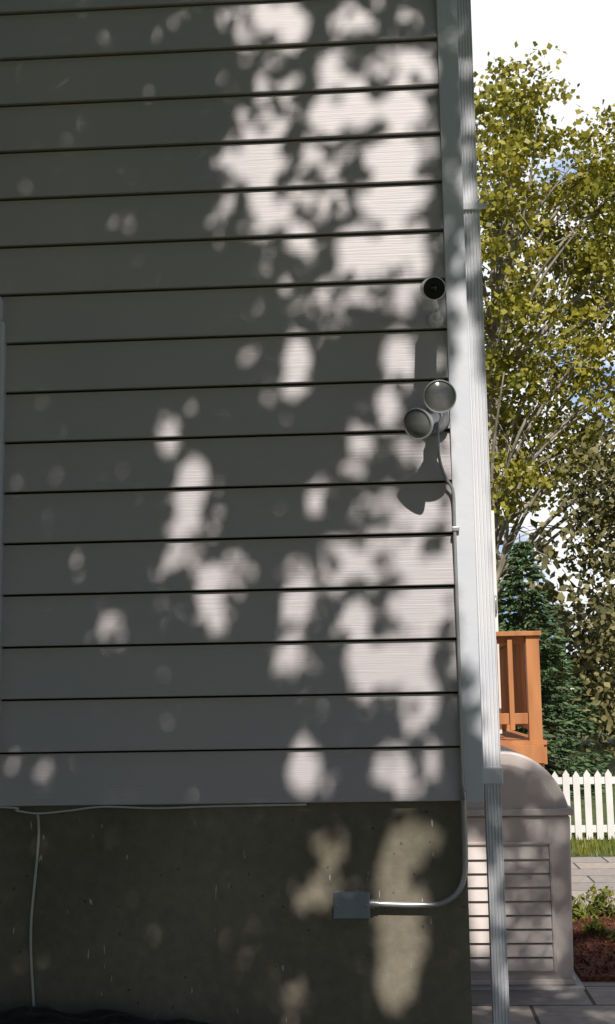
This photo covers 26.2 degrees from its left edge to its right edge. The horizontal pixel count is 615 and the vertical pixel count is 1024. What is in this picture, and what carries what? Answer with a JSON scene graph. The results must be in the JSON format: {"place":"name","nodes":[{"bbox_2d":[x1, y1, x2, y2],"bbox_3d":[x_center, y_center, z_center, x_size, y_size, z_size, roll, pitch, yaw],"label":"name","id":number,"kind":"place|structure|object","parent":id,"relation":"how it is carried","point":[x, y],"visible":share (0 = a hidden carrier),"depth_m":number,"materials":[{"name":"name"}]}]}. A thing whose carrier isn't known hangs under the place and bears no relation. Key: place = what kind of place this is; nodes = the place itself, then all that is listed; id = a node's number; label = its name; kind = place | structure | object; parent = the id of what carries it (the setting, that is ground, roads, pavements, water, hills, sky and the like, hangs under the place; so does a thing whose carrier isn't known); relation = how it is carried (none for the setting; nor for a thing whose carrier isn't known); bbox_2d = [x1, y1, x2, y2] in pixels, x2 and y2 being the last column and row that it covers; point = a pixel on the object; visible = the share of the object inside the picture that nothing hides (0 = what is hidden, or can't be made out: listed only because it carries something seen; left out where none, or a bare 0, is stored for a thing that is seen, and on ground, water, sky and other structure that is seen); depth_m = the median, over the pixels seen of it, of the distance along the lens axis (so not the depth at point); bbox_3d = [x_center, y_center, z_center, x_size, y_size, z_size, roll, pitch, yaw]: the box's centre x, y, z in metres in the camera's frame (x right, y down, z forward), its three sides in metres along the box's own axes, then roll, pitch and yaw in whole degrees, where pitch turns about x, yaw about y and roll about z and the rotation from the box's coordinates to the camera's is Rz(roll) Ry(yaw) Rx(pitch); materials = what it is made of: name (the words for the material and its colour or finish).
{"place":"outdoors","nodes":[
{"label":"outdoors","id":0,"kind":"place"},
{"bbox_2d":[0,297,2,320],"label":"window head","id":1,"kind":"object","parent":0,"point":[1,308],"depth_m":4.66},
{"bbox_2d":[471,857,614,1023],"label":"paver patio","id":2,"kind":"structure","parent":0,"point":[593,1003],"depth_m":6.51,"materials":[{"name":"stone"}]},
{"bbox_2d":[496,631,547,767],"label":"wooden deck","id":3,"kind":"structure","parent":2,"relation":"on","point":[520,680],"depth_m":11.04,"materials":[{"name":"brown wood"}]},
{"bbox_3d":[1.391,0.992,11.932,0.460,2.010,0.040,-1,-8,4],"label":"white storm door","id":4,"kind":"object","parent":3,"relation":"on","visible":0},
{"bbox_2d":[491,511,501,733],"bbox_3d":[1.670,0.985,11.915,0.100,2.010,0.040,-1,-8,4],"label":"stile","id":5,"kind":"object","parent":4,"relation":"attached to","point":[494,559],"visible":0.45,"depth_m":11.93,"materials":[{"name":"white paint"}]},
{"bbox_2d":[494,595,496,614],"bbox_3d":[1.694,0.833,11.882,0.024,0.182,0.072,-1,-8,4],"label":"handle","id":6,"kind":"object","parent":5,"relation":"attached to","point":[495,596],"visible":0.75,"depth_m":11.85,"materials":[{"name":"metal"}]},
{"bbox_2d":[471,972,584,989],"bbox_3d":[1.062,2.551,7.548,0.810,0.014,1.640,-1,-8,4],"label":"concrete pad","id":7,"kind":"object","parent":2,"relation":"on","point":[579,985],"visible":0.2,"depth_m":6.75,"materials":[{"name":"grey concrete"}]},
{"bbox_2d":[467,745,575,984],"bbox_3d":[1.072,1.946,7.558,0.740,1.185,1.425,-1,-8,4],"label":"standby generator","id":8,"kind":"object","parent":7,"relation":"on","point":[537,809],"visible":0.5,"depth_m":6.86,"materials":[{"name":"beige plastic"}]},
{"bbox_2d":[572,911,614,981],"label":"mulch bed","id":9,"kind":"object","parent":2,"relation":"on","point":[602,977],"visible":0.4,"depth_m":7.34,"materials":[{"name":"brown wood"}]},
{"bbox_2d":[572,883,614,942],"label":"flower bed plants","id":10,"kind":"object","parent":9,"relation":"on","point":[589,909],"visible":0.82,"depth_m":8.65,"materials":[{"name":"green plant"}]},
{"bbox_2d":[471,0,614,689],"label":"sky","id":11,"kind":"structure","parent":0,"point":[583,29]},
{"bbox_2d":[542,709,614,856],"bbox_3d":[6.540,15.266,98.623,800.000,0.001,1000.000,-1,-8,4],"label":"lawn ground","id":12,"kind":"structure","parent":0,"point":[597,750],"depth_m":25.21,"materials":[{"name":"green plant"}]},
{"bbox_2d":[0,1005,207,1023],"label":"black tarp pile","id":13,"kind":"object","parent":12,"relation":"on","point":[26,1014],"visible":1,"depth_m":4.10,"materials":[{"name":"plastic"}]},
{"bbox_2d":[0,801,471,1023],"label":"foundation","id":14,"kind":"object","parent":12,"relation":"on","point":[219,915],"visible":0.6,"depth_m":4.36,"materials":[{"name":"concrete"}]},
{"bbox_2d":[0,804,305,1005],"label":"white cord","id":15,"kind":"object","parent":14,"relation":"attached to","point":[35,877],"visible":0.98,"depth_m":4.39,"materials":[{"name":"plastic"}]},
{"bbox_2d":[333,790,467,918],"bbox_3d":[0.303,1.117,4.317,0.443,0.404,0.064,-1,-8,4],"label":"electrical junction box","id":16,"kind":"object","parent":14,"relation":"attached to","point":[353,904],"visible":1,"depth_m":4.29,"materials":[{"name":"grey metal"}]},
{"bbox_2d":[436,0,483,802],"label":"corner board front","id":17,"kind":"object","parent":14,"relation":"on","point":[455,291],"visible":0.84,"depth_m":4.51,"materials":[{"name":"paint"}]},
{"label":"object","id":18,"kind":"object","parent":14,"relation":"on","visible":0},
{"bbox_2d":[0,135,459,753],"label":"sheathing","id":19,"kind":"object","parent":18,"relation":"attached to","point":[226,539],"visible":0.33,"depth_m":4.53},
{"bbox_2d":[0,0,461,805],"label":"lap siding","id":20,"kind":"object","parent":18,"relation":"attached to","point":[102,102],"visible":0.94,"depth_m":4.58,"materials":[{"name":"paint"}]},
{"bbox_2d":[0,321,6,708],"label":"window casing","id":21,"kind":"object","parent":20,"relation":"attached to","point":[3,345],"depth_m":4.59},
{"bbox_2d":[420,276,445,327],"bbox_3d":[0.422,-0.718,4.434,0.086,0.130,0.275,-1,-8,4],"label":"security camera","id":22,"kind":"object","parent":20,"relation":"attached to","point":[432,290],"visible":1,"depth_m":4.32,"materials":[{"name":"white paint"}]},
{"bbox_2d":[403,380,464,799],"bbox_3d":[0.416,0.259,4.300,0.181,1.350,0.271,-1,-8,4],"label":"twin floodlight","id":23,"kind":"object","parent":20,"relation":"attached to","point":[432,415],"visible":1,"depth_m":4.31,"materials":[{"name":"metal"}]},
{"bbox_2d":[456,0,509,1023],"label":"downspout","id":24,"kind":"object","parent":18,"relation":"attached to","point":[491,753],"visible":0.85,"depth_m":4.49,"materials":[{"name":"metal"}]},
{"bbox_2d":[473,41,614,602],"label":"sycamore tree","id":25,"kind":"object","parent":12,"relation":"on","point":[518,143],"visible":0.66,"depth_m":27.72,"materials":[{"name":"green plant"}]},
{"bbox_2d":[497,534,614,796],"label":"spruce tree","id":26,"kind":"object","parent":12,"relation":"on","point":[523,617],"visible":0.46,"depth_m":19.57,"materials":[{"name":"green plant"}]},
{"bbox_2d":[498,514,614,746],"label":"distant trees","id":27,"kind":"object","parent":12,"relation":"on","point":[580,664],"visible":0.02,"depth_m":37.41,"materials":[{"name":"green plant"}]},
{"bbox_2d":[527,417,614,776],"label":"hedge row tree","id":28,"kind":"object","parent":12,"relation":"on","point":[590,505],"visible":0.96,"depth_m":24.59,"materials":[{"name":"green plant"}]},
{"bbox_2d":[552,769,614,839],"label":"white picket fence","id":29,"kind":"object","parent":12,"relation":"on","point":[589,828],"visible":0.54,"depth_m":13.37,"materials":[{"name":"paint"}]},
{"bbox_2d":[570,832,614,856],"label":"grass strip","id":30,"kind":"object","parent":12,"relation":"on","point":[605,847],"depth_m":12.71,"materials":[{"name":"green plant"}]}
]}

